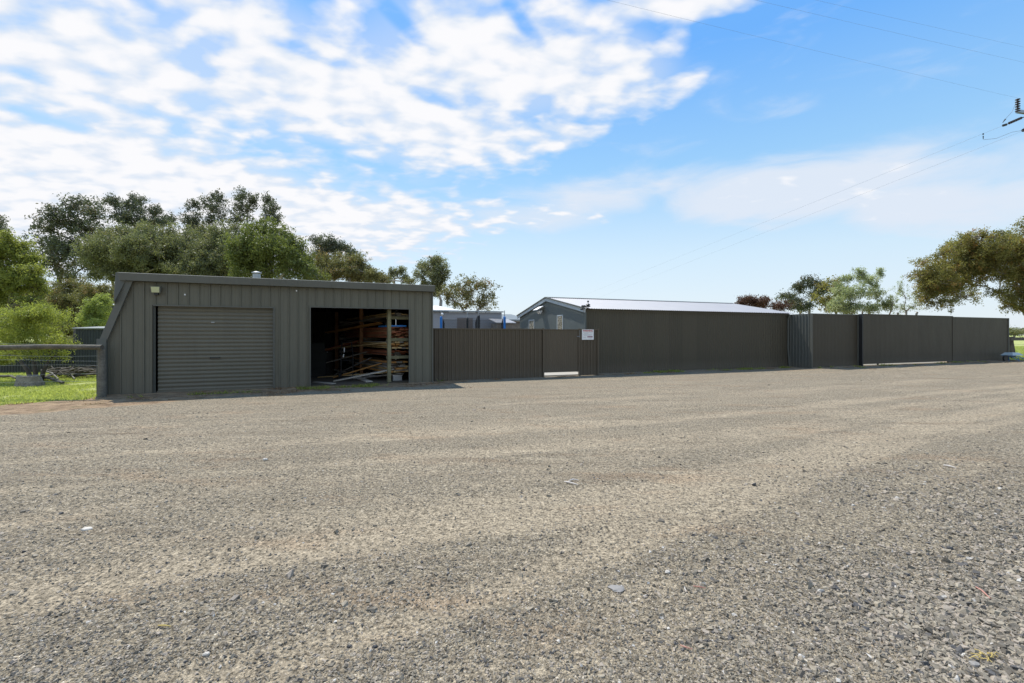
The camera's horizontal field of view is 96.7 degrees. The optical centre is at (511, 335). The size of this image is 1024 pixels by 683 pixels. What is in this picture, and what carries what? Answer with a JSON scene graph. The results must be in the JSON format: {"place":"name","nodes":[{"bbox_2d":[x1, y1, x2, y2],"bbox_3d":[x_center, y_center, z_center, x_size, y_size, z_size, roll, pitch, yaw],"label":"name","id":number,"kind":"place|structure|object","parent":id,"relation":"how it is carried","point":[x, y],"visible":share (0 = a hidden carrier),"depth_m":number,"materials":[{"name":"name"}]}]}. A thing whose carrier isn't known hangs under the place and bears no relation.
{"place":"outdoors","nodes":[
{"label":"outdoors","id":0,"kind":"place"},
{"bbox_2d":[0,372,96,405],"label":"grass","id":1,"kind":"structure","parent":0,"point":[67,392],"depth_m":13.24,"materials":[{"name":"green plant"}]},
{"bbox_2d":[433,306,457,310],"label":"white roofed shed","id":2,"kind":"structure","parent":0,"point":[439,308],"depth_m":35.18,"materials":[{"name":"paint"}]},
{"bbox_2d":[502,314,519,328],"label":"shed","id":3,"kind":"structure","parent":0,"point":[511,317],"depth_m":37.10,"materials":[{"name":"grey metal"}]},
{"bbox_2d":[0,335,1023,682],"bbox_3d":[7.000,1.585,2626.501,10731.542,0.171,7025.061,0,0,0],"label":"ground","id":4,"kind":"structure","parent":0,"point":[930,393],"depth_m":4.48,"materials":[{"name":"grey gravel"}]},
{"bbox_2d":[0,214,10,231],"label":"gum tree","id":5,"kind":"object","parent":4,"relation":"on","point":[3,224],"visible":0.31,"depth_m":69.15,"materials":[{"name":"green plant"}]},
{"bbox_2d":[0,375,15,378],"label":"log","id":6,"kind":"object","parent":4,"relation":"on","point":[11,376],"visible":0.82,"depth_m":17.10,"materials":[{"name":"grey wood"}]},
{"bbox_2d":[0,342,23,365],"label":"shrub","id":7,"kind":"object","parent":4,"relation":"on","point":[3,362],"visible":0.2,"depth_m":18.09,"materials":[{"name":"green plant"}]},
{"bbox_2d":[14,375,44,386],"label":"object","id":8,"kind":"object","parent":4,"relation":"on","point":[31,380],"visible":0.88,"depth_m":14.53,"materials":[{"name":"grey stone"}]},
{"bbox_2d":[0,226,58,334],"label":"leafy tree","id":9,"kind":"object","parent":4,"relation":"on","point":[23,275],"visible":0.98,"depth_m":31.67,"materials":[{"name":"green plant"}]},
{"bbox_2d":[0,281,72,341],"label":"shrub","id":10,"kind":"object","parent":4,"relation":"on","point":[66,333],"visible":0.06,"depth_m":35.69,"materials":[{"name":"green plant"}]},
{"bbox_2d":[0,342,74,372],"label":"boundary fence","id":11,"kind":"object","parent":4,"relation":"on","point":[17,367],"visible":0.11,"depth_m":20.16,"materials":[{"name":"metal"}]},
{"bbox_2d":[0,297,81,380],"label":"shrub","id":12,"kind":"object","parent":4,"relation":"on","point":[24,323],"visible":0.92,"depth_m":15.81,"materials":[{"name":"green plant"}]},
{"bbox_2d":[0,343,106,396],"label":"rail fence","id":13,"kind":"object","parent":4,"relation":"on","point":[102,380],"visible":0.94,"depth_m":11.71,"materials":[{"name":"metal"}]},
{"bbox_2d":[44,376,64,383],"bbox_3d":[-16.657,1.558,16.334,4.169,0.158,0.159,0,0,33],"label":"log","id":14,"kind":"object","parent":4,"relation":"on","point":[52,379],"visible":0.57,"depth_m":15.85,"materials":[{"name":"grey wood"}]},
{"bbox_2d":[21,192,114,285],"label":"gum tree","id":15,"kind":"object","parent":4,"relation":"on","point":[58,251],"visible":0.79,"depth_m":60.83,"materials":[{"name":"green plant"}]},
{"bbox_2d":[46,365,95,376],"bbox_3d":[-16.861,1.397,17.918,3.777,0.445,2.040,0,0,41],"label":"branch pile","id":16,"kind":"object","parent":4,"relation":"on","point":[76,371],"visible":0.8,"depth_m":17.41,"materials":[{"name":"wood"}]},
{"bbox_2d":[45,277,114,341],"bbox_3d":[-28.858,-1.133,30.357,5.988,5.873,2.918,0,0,27],"label":"shrub","id":17,"kind":"object","parent":4,"relation":"on","point":[73,293],"visible":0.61,"depth_m":29.88,"materials":[{"name":"green plant"}]},
{"bbox_2d":[81,527,92,530],"bbox_3d":[-3.530,1.605,3.780,0.077,0.020,0.075,0,0,-39],"label":"stone","id":18,"kind":"object","parent":4,"relation":"on","point":[86,528],"visible":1,"depth_m":3.76,"materials":[{"name":"white stone"}]},
{"bbox_2d":[72,327,104,368],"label":"garden shed","id":19,"kind":"structure","parent":4,"relation":"on","point":[87,335],"depth_m":19.58,"materials":[{"name":"metal"}]},
{"bbox_2d":[64,293,113,341],"bbox_3d":[-30.515,-0.839,33.570,6.160,5.420,2.986,0,0,12],"label":"shrub","id":20,"kind":"object","parent":4,"relation":"on","point":[71,336],"visible":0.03,"depth_m":33.49,"materials":[{"name":"green plant"}]},
{"bbox_2d":[72,292,113,326],"bbox_3d":[-22.018,-0.246,24.019,1.866,4.097,1.664,0,0,0],"label":"shrub","id":21,"kind":"object","parent":4,"relation":"on","point":[95,315],"visible":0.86,"depth_m":23.82,"materials":[{"name":"green plant"}]},
{"bbox_2d":[86,220,154,287],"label":"gum tree","id":22,"kind":"object","parent":4,"relation":"on","point":[120,230],"visible":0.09,"depth_m":49.93,"materials":[{"name":"green plant"}]},
{"bbox_2d":[94,190,156,228],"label":"gum tree","id":23,"kind":"object","parent":4,"relation":"on","point":[134,204],"visible":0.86,"depth_m":65.85,"materials":[{"name":"green plant"}]},
{"bbox_2d":[68,222,186,285],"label":"gum tree","id":24,"kind":"object","parent":4,"relation":"on","point":[129,250],"visible":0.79,"depth_m":47.99,"materials":[{"name":"green plant"}]},
{"bbox_2d":[134,217,184,273],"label":"gum tree","id":25,"kind":"object","parent":4,"relation":"on","point":[169,228],"visible":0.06,"depth_m":52.64,"materials":[{"name":"green plant"}]},
{"bbox_2d":[143,202,183,229],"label":"gum tree","id":26,"kind":"object","parent":4,"relation":"on","point":[155,211],"visible":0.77,"depth_m":66.72,"materials":[{"name":"green plant"}]},
{"bbox_2d":[179,198,205,239],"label":"gum tree","id":27,"kind":"object","parent":4,"relation":"on","point":[185,216],"visible":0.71,"depth_m":59.75,"materials":[{"name":"green plant"}]},
{"bbox_2d":[174,221,210,242],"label":"gum tree","id":28,"kind":"object","parent":4,"relation":"on","point":[201,226],"visible":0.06,"depth_m":55.48,"materials":[{"name":"green plant"}]},
{"bbox_2d":[156,220,245,277],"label":"gum tree","id":29,"kind":"object","parent":4,"relation":"on","point":[201,257],"visible":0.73,"depth_m":49.30,"materials":[{"name":"green plant"}]},
{"bbox_2d":[195,188,231,233],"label":"gum tree","id":30,"kind":"object","parent":4,"relation":"on","point":[218,199],"visible":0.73,"depth_m":59.60,"materials":[{"name":"green plant"}]},
{"bbox_2d":[207,212,244,239],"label":"gum tree","id":31,"kind":"object","parent":4,"relation":"on","point":[235,227],"visible":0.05,"depth_m":56.78,"materials":[{"name":"green plant"}]},
{"bbox_2d":[222,184,259,270],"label":"gum tree","id":32,"kind":"object","parent":4,"relation":"on","point":[241,206],"visible":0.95,"depth_m":59.97,"materials":[{"name":"green plant"}]},
{"bbox_2d":[96,271,434,394],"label":"workshop shed","id":33,"kind":"structure","parent":4,"relation":"on","point":[182,333],"depth_m":13.36,"materials":[{"name":"grey metal"}]},
{"bbox_2d":[150,286,161,294],"bbox_3d":[-9.727,-1.215,12.443,0.230,0.230,0.165,0,0,-22],"label":"floodlight","id":34,"kind":"object","parent":33,"relation":"attached to","point":[156,290],"visible":1,"depth_m":12.39,"materials":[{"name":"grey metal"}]},
{"bbox_2d":[157,306,272,392],"bbox_3d":[-8.505,0.380,13.156,2.870,2.480,0.062,0,0,-22],"label":"roller door","id":35,"kind":"structure","parent":33,"relation":"in","point":[200,348],"depth_m":13.14,"materials":[{"name":"metal"}]},
{"bbox_2d":[311,343,326,377],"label":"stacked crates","id":36,"kind":"object","parent":33,"relation":"on","point":[318,358],"visible":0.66,"depth_m":16.86,"materials":[{"name":"plastic"}]},
{"bbox_2d":[312,381,335,383],"bbox_3d":[-6.097,1.544,14.772,0.878,0.032,0.160,0,0,26],"label":"plank","id":37,"kind":"object","parent":33,"relation":"on","point":[324,382],"visible":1,"depth_m":14.74,"materials":[{"name":"grey wood"}]},
{"bbox_2d":[338,342,354,378],"bbox_3d":[-5.894,0.900,16.272,0.560,1.319,0.518,0,0,-22],"label":"hand truck","id":38,"kind":"object","parent":33,"relation":"on","point":[341,370],"visible":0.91,"depth_m":16.30,"materials":[{"name":"black metal"}]},
{"bbox_2d":[318,372,386,377],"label":"loose board","id":39,"kind":"object","parent":33,"relation":"on","point":[349,374],"visible":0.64,"depth_m":16.38,"materials":[{"name":"brown wood"}]},
{"bbox_2d":[333,369,372,381],"bbox_3d":[-6.163,1.502,17.342,0.220,0.115,5.206,0,0,-33],"label":"plank","id":40,"kind":"object","parent":33,"relation":"on","point":[361,379],"visible":0.64,"depth_m":15.93,"materials":[{"name":"grey wood"}]},
{"bbox_2d":[334,357,371,374],"bbox_3d":[-6.051,1.195,17.260,1.922,0.748,0.142,0,0,29],"label":"loose board","id":41,"kind":"object","parent":33,"relation":"on","point":[355,365],"visible":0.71,"depth_m":17.07,"materials":[{"name":"brown wood"}]},
{"bbox_2d":[333,362,383,377],"bbox_3d":[-5.497,1.260,16.307,1.995,0.596,0.171,0,0,15],"label":"loose board","id":42,"kind":"object","parent":33,"relation":"on","point":[359,369],"visible":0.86,"depth_m":16.22,"materials":[{"name":"orange wood"}]},
{"bbox_2d":[333,368,393,381],"bbox_3d":[-5.026,1.350,15.478,2.026,0.451,0.137,0,0,-4],"label":"loose board","id":43,"kind":"object","parent":33,"relation":"on","point":[361,375],"visible":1,"depth_m":15.43,"materials":[{"name":"grey wood"}]},
{"bbox_2d":[335,290,408,381],"bbox_3d":[-5.744,0.030,18.556,1.144,3.060,7.400,0,0,-34],"label":"timber rack","id":44,"kind":"object","parent":33,"relation":"on","point":[388,339],"visible":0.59,"depth_m":17.91,"materials":[{"name":"brown wood"}]},
{"bbox_2d":[325,338,366,350],"bbox_3d":[-6.829,0.425,18.364,2.147,0.630,0.170,0,0,7],"label":"loose board","id":45,"kind":"object","parent":44,"relation":"on","point":[346,344],"visible":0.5,"depth_m":18.32,"materials":[{"name":"red wood"}]},
{"bbox_2d":[326,351,366,363],"bbox_3d":[-6.726,0.950,17.588,2.652,0.744,0.123,0,0,3],"label":"loose board","id":46,"kind":"object","parent":44,"relation":"on","point":[346,357],"visible":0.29,"depth_m":17.52,"materials":[{"name":"brown wood"}]},
{"bbox_2d":[325,322,382,333],"bbox_3d":[-6.362,-0.275,18.076,4.142,0.427,0.143,0,0,41],"label":"loose board","id":47,"kind":"object","parent":44,"relation":"on","point":[356,327],"visible":1,"depth_m":17.86,"materials":[{"name":"orange wood"}]},
{"bbox_2d":[339,312,402,325],"bbox_3d":[-5.540,-0.580,17.485,0.187,0.428,4.781,0,0,-44],"label":"loose board","id":48,"kind":"object","parent":44,"relation":"on","point":[357,322],"visible":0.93,"depth_m":17.73,"materials":[{"name":"brown wood"}]},
{"bbox_2d":[339,355,408,372],"bbox_3d":[-5.738,1.097,18.345,1.034,0.406,6.838,0,0,-34],"label":"board stack","id":49,"kind":"object","parent":44,"relation":"on","point":[398,365],"visible":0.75,"depth_m":16.36,"materials":[{"name":"orange wood"}]},
{"bbox_2d":[340,327,408,337],"bbox_3d":[-5.677,-0.103,18.466,1.073,0.397,6.976,0,0,-34],"label":"board stack","id":50,"kind":"object","parent":44,"relation":"on","point":[381,332],"visible":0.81,"depth_m":16.51,"materials":[{"name":"red wood"}]},
{"bbox_2d":[378,325,405,326],"bbox_3d":[-4.200,-0.312,16.007,0.610,0.055,1.250,0,0,-34],"label":"tarpaulin","id":51,"kind":"object","parent":50,"relation":"on","point":[393,326],"visible":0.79,"depth_m":15.56,"materials":[{"name":"blue plastic"}]},
{"bbox_2d":[343,340,408,348],"bbox_3d":[-5.684,0.336,18.389,1.094,0.267,7.040,0,0,-34],"label":"board stack","id":52,"kind":"object","parent":44,"relation":"on","point":[395,344],"visible":0.61,"depth_m":16.11,"materials":[{"name":"brown wood"}]},
{"bbox_2d":[325,342,385,348],"bbox_3d":[-6.122,0.420,17.453,5.038,0.428,0.203,0,0,43],"label":"loose board","id":53,"kind":"object","parent":52,"relation":"on","point":[358,345],"visible":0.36,"depth_m":16.94,"materials":[{"name":"brown wood"}]},
{"bbox_2d":[343,347,408,354],"bbox_3d":[-5.701,0.609,18.491,1.098,0.172,6.604,0,0,-34],"label":"board stack","id":54,"kind":"object","parent":44,"relation":"on","point":[379,351],"visible":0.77,"depth_m":16.80,"materials":[{"name":"red wood"}]},
{"bbox_2d":[344,313,408,320],"bbox_3d":[-5.585,-0.705,18.336,0.829,0.120,6.521,0,0,-34],"label":"board stack","id":55,"kind":"object","parent":44,"relation":"on","point":[377,316],"visible":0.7,"depth_m":16.68,"materials":[{"name":"brown wood"}]},
{"bbox_2d":[353,373,403,378],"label":"loose board","id":56,"kind":"object","parent":33,"relation":"on","point":[380,375],"visible":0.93,"depth_m":15.83,"materials":[{"name":"wood"}]},
{"bbox_2d":[392,375,401,380],"bbox_3d":[-3.985,1.470,15.798,0.320,0.189,0.240,0,0,-22],"label":"storage box","id":57,"kind":"object","parent":33,"relation":"on","point":[396,377],"visible":0.86,"depth_m":15.70,"materials":[{"name":"metal"}]},
{"bbox_2d":[258,190,285,229],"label":"gum tree","id":58,"kind":"object","parent":4,"relation":"on","point":[271,209],"visible":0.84,"depth_m":59.84,"materials":[{"name":"green plant"}]},
{"bbox_2d":[220,213,331,280],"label":"evergreen tree","id":59,"kind":"object","parent":4,"relation":"on","point":[260,246],"visible":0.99,"depth_m":43.36,"materials":[{"name":"green plant"}]},
{"bbox_2d":[305,232,358,261],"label":"gum tree","id":60,"kind":"object","parent":4,"relation":"on","point":[331,245],"visible":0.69,"depth_m":59.10,"materials":[{"name":"green plant"}]},
{"bbox_2d":[302,246,373,282],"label":"gum tree","id":61,"kind":"object","parent":4,"relation":"on","point":[318,257],"visible":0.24,"depth_m":52.65,"materials":[{"name":"green plant"}]},
{"bbox_2d":[318,249,385,282],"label":"gum tree","id":62,"kind":"object","parent":4,"relation":"on","point":[355,268],"visible":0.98,"depth_m":49.45,"materials":[{"name":"green plant"}]},
{"bbox_2d":[364,271,416,284],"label":"gum tree","id":63,"kind":"object","parent":4,"relation":"on","point":[408,281],"visible":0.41,"depth_m":55.36,"materials":[{"name":"green plant"}]},
{"bbox_2d":[385,264,409,283],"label":"gum tree","id":64,"kind":"object","parent":4,"relation":"on","point":[394,273],"visible":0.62,"depth_m":61.27,"materials":[{"name":"green plant"}]},
{"bbox_2d":[411,251,451,305],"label":"gum tree","id":65,"kind":"object","parent":4,"relation":"on","point":[436,274],"visible":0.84,"depth_m":49.45,"materials":[{"name":"green plant"}]},
{"bbox_2d":[433,310,503,327],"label":"outbuilding","id":66,"kind":"structure","parent":4,"relation":"on","point":[453,319],"depth_m":30.52,"materials":[{"name":"white paint"}]},
{"bbox_2d":[457,318,472,327],"bbox_3d":[-3.151,-0.375,30.558,1.050,1.550,0.015,0,0,-14],"label":"door","id":67,"kind":"structure","parent":66,"relation":"in","point":[461,322],"depth_m":30.53,"materials":[{"name":"grey metal"}]},
{"bbox_2d":[436,273,502,310],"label":"gum tree","id":68,"kind":"object","parent":4,"relation":"on","point":[466,294],"visible":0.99,"depth_m":45.44,"materials":[{"name":"green plant"}]},
{"bbox_2d":[440,309,505,328],"bbox_3d":[-2.001,0.170,23.200,2.914,2.860,2.911,0,0,37],"label":"trampoline","id":69,"kind":"object","parent":4,"relation":"on","point":[503,324],"visible":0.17,"depth_m":23.22,"materials":[{"name":"metal"}]},
{"bbox_2d":[489,319,515,328],"bbox_3d":[-0.640,0.250,29.988,1.350,2.700,1.600,0,0,-21],"label":"lean to","id":70,"kind":"object","parent":4,"relation":"on","point":[498,324],"visible":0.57,"depth_m":29.49,"materials":[{"name":"metal"}]},
{"bbox_2d":[0,360,1023,404],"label":"leaf litter","id":71,"kind":"object","parent":4,"relation":"on","point":[267,392],"visible":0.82,"depth_m":13.22,"materials":[{"name":"brown plant"}]},
{"bbox_2d":[433,328,598,380],"bbox_3d":[0.224,0.695,16.997,6.910,1.910,0.080,0,0,-21],"label":"metal fence","id":72,"kind":"object","parent":4,"relation":"on","point":[474,353],"visible":0.86,"depth_m":16.68,"materials":[{"name":"grey metal"}]},
{"bbox_2d":[544,329,579,372],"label":"gate","id":73,"kind":"structure","parent":72,"relation":"attached to","point":[561,350],"depth_m":17.65,"materials":[{"name":"grey metal"}]},
{"bbox_2d":[582,329,593,339],"bbox_3d":[2.998,-0.022,18.002,0.530,0.405,0.015,0,0,-21],"label":"warning sign","id":74,"kind":"object","parent":72,"relation":"attached to","point":[587,334],"visible":1,"depth_m":17.99,"materials":[{"name":"white paint"}]},
{"bbox_2d":[83,360,985,399],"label":"weeds","id":75,"kind":"object","parent":4,"relation":"on","point":[371,385],"visible":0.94,"depth_m":14.14,"materials":[{"name":"green plant"}]},
{"bbox_2d":[608,585,623,591],"bbox_3d":[0.658,1.599,2.878,0.106,0.012,0.086,0,0,0],"label":"stone","id":76,"kind":"object","parent":4,"relation":"on","point":[616,588],"visible":1,"depth_m":2.87,"materials":[{"name":"grey stone"}]},
{"bbox_2d":[516,297,792,372],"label":"store building","id":77,"kind":"structure","parent":4,"relation":"on","point":[644,335],"depth_m":20.76,"materials":[{"name":"metal"}]},
{"bbox_2d":[529,320,533,328],"bbox_3d":[1.034,-0.105,23.821,0.041,1.411,0.710,0,0,-21],"label":"window","id":78,"kind":"structure","parent":77,"relation":"in","point":[531,322],"depth_m":23.82,"materials":[{"name":"glass"}]},
{"bbox_2d":[533,306,542,313],"bbox_3d":[1.325,-1.245,22.460,0.420,0.402,0.520,0,0,-21],"label":"solar light","id":79,"kind":"object","parent":77,"relation":"attached to","point":[539,311],"visible":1,"depth_m":22.39,"materials":[{"name":"white paint"}]},
{"bbox_2d":[557,315,562,328],"bbox_3d":[2.192,-0.161,20.755,0.041,1.523,0.600,0,0,-21],"label":"window","id":80,"kind":"structure","parent":77,"relation":"in","point":[559,317],"depth_m":20.74,"materials":[{"name":"glass"}]},
{"bbox_2d":[734,294,796,313],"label":"plum tree","id":81,"kind":"object","parent":4,"relation":"on","point":[759,302],"visible":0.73,"depth_m":43.43,"materials":[{"name":"red plant"}]},
{"bbox_2d":[774,274,831,313],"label":"gum tree","id":82,"kind":"object","parent":4,"relation":"on","point":[800,287],"visible":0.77,"depth_m":61.35,"materials":[{"name":"green plant"}]},
{"bbox_2d":[808,274,850,313],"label":"gum tree","id":83,"kind":"object","parent":4,"relation":"on","point":[824,300],"visible":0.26,"depth_m":58.26,"materials":[{"name":"green plant"}]},
{"bbox_2d":[822,265,897,313],"bbox_3d":[25.070,-1.601,32.728,5.517,6.820,2.726,0,0,0],"label":"blossom tree","id":84,"kind":"object","parent":4,"relation":"on","point":[837,303],"visible":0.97,"depth_m":32.52,"materials":[{"name":"green plant"}]},
{"bbox_2d":[789,313,1008,367],"bbox_3d":[22.062,0.289,25.263,17.182,2.662,1.200,0,0,-21],"label":"tall fence","id":85,"kind":"object","parent":4,"relation":"on","point":[821,340],"visible":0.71,"depth_m":22.65,"materials":[{"name":"grey metal"}]},
{"bbox_2d":[859,314,952,365],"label":"sliding gate","id":86,"kind":"structure","parent":85,"relation":"attached to","point":[887,338],"depth_m":23.93,"materials":[{"name":"metal"}]},
{"bbox_2d":[883,275,923,314],"bbox_3d":[28.146,-1.245,32.822,2.920,6.130,1.803,0,0,0],"label":"bare tree","id":87,"kind":"object","parent":4,"relation":"on","point":[897,299],"visible":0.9,"depth_m":32.90,"materials":[{"name":"green plant"}]},
{"bbox_2d":[903,216,1023,315],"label":"gum tree","id":88,"kind":"object","parent":4,"relation":"on","point":[970,257],"visible":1,"depth_m":29.74,"materials":[{"name":"green leaves"},{"name":"pale bark"}]},
{"bbox_2d":[968,660,979,666],"bbox_3d":[2.253,1.597,2.215,0.053,0.019,0.039,0,0,0],"label":"stone","id":89,"kind":"object","parent":4,"relation":"on","point":[974,663],"visible":1,"depth_m":2.21,"materials":[{"name":"grey stone"}]},
{"bbox_2d":[969,649,998,661],"bbox_3d":[2.326,1.577,2.249,0.170,0.012,0.080,0,0,-29],"label":"straw clump","id":90,"kind":"object","parent":4,"relation":"on","point":[987,658],"visible":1,"depth_m":2.24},
{"bbox_2d":[982,98,1023,139],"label":"power pole","id":91,"kind":"object","parent":4,"relation":"on","point":[1018,110],"visible":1,"depth_m":18.98,"materials":[{"name":"metal"}]},
{"bbox_2d":[605,126,1000,286],"bbox_3d":[16.119,-8.133,67.750,0.009,1.237,97.892,0,0,-5],"label":"power line","id":92,"kind":"object","parent":91,"relation":"attached to","point":[842,190],"visible":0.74,"depth_m":26.33,"materials":[{"name":"black metal"}]},
{"bbox_2d":[609,0,1015,97],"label":"power line","id":93,"kind":"object","parent":91,"relation":"attached to","point":[794,45],"visible":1,"depth_m":14.86,"materials":[{"name":"black metal"}]},
{"bbox_2d":[619,131,1021,289],"bbox_3d":[18.783,-7.895,67.750,0.009,1.317,97.639,0,0,-3],"label":"power line","id":94,"kind":"object","parent":91,"relation":"attached to","point":[853,197],"visible":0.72,"depth_m":26.86,"materials":[{"name":"black metal"}]},
{"bbox_2d":[757,0,1015,60],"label":"power line","id":95,"kind":"object","parent":91,"relation":"attached to","point":[885,30],"visible":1,"depth_m":14.56,"materials":[{"name":"black metal"}]},
{"bbox_2d":[817,0,1016,45],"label":"power line","id":96,"kind":"object","parent":91,"relation":"attached to","point":[913,22],"visible":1,"depth_m":14.80,"materials":[{"name":"black metal"}]},
{"bbox_2d":[1001,352,1023,360],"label":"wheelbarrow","id":97,"kind":"object","parent":4,"relation":"on","point":[1005,357],"visible":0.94,"depth_m":26.68,"materials":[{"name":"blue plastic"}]},
{"bbox_2d":[1009,337,1023,358],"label":"rail fence","id":98,"kind":"object","parent":4,"relation":"on","point":[1011,344],"visible":0.68,"depth_m":28.97,"materials":[{"name":"wood"}]},
{"bbox_2d":[1009,325,1023,336],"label":"paddock tree","id":99,"kind":"object","parent":4,"relation":"on","point":[1016,331],"visible":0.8,"depth_m":188.25,"materials":[{"name":"green plant"}]},
{"bbox_2d":[0,0,1023,334],"label":"sky","id":100,"kind":"structure","parent":0,"point":[545,148],"materials":[{"name":"blue"}]},
{"bbox_2d":[544,372,577,376],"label":"path","id":101,"kind":"structure","parent":0,"point":[561,374],"depth_m":18.02,"materials":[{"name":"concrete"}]},
{"bbox_2d":[863,362,938,365],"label":"path","id":102,"kind":"structure","parent":0,"point":[900,363],"depth_m":24.36,"materials":[{"name":"grey concrete"}]},
{"bbox_2d":[1009,346,1023,359],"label":"grass","id":103,"kind":"structure","parent":0,"point":[1019,349],"depth_m":37.99,"materials":[{"name":"green plant"}]}
]}

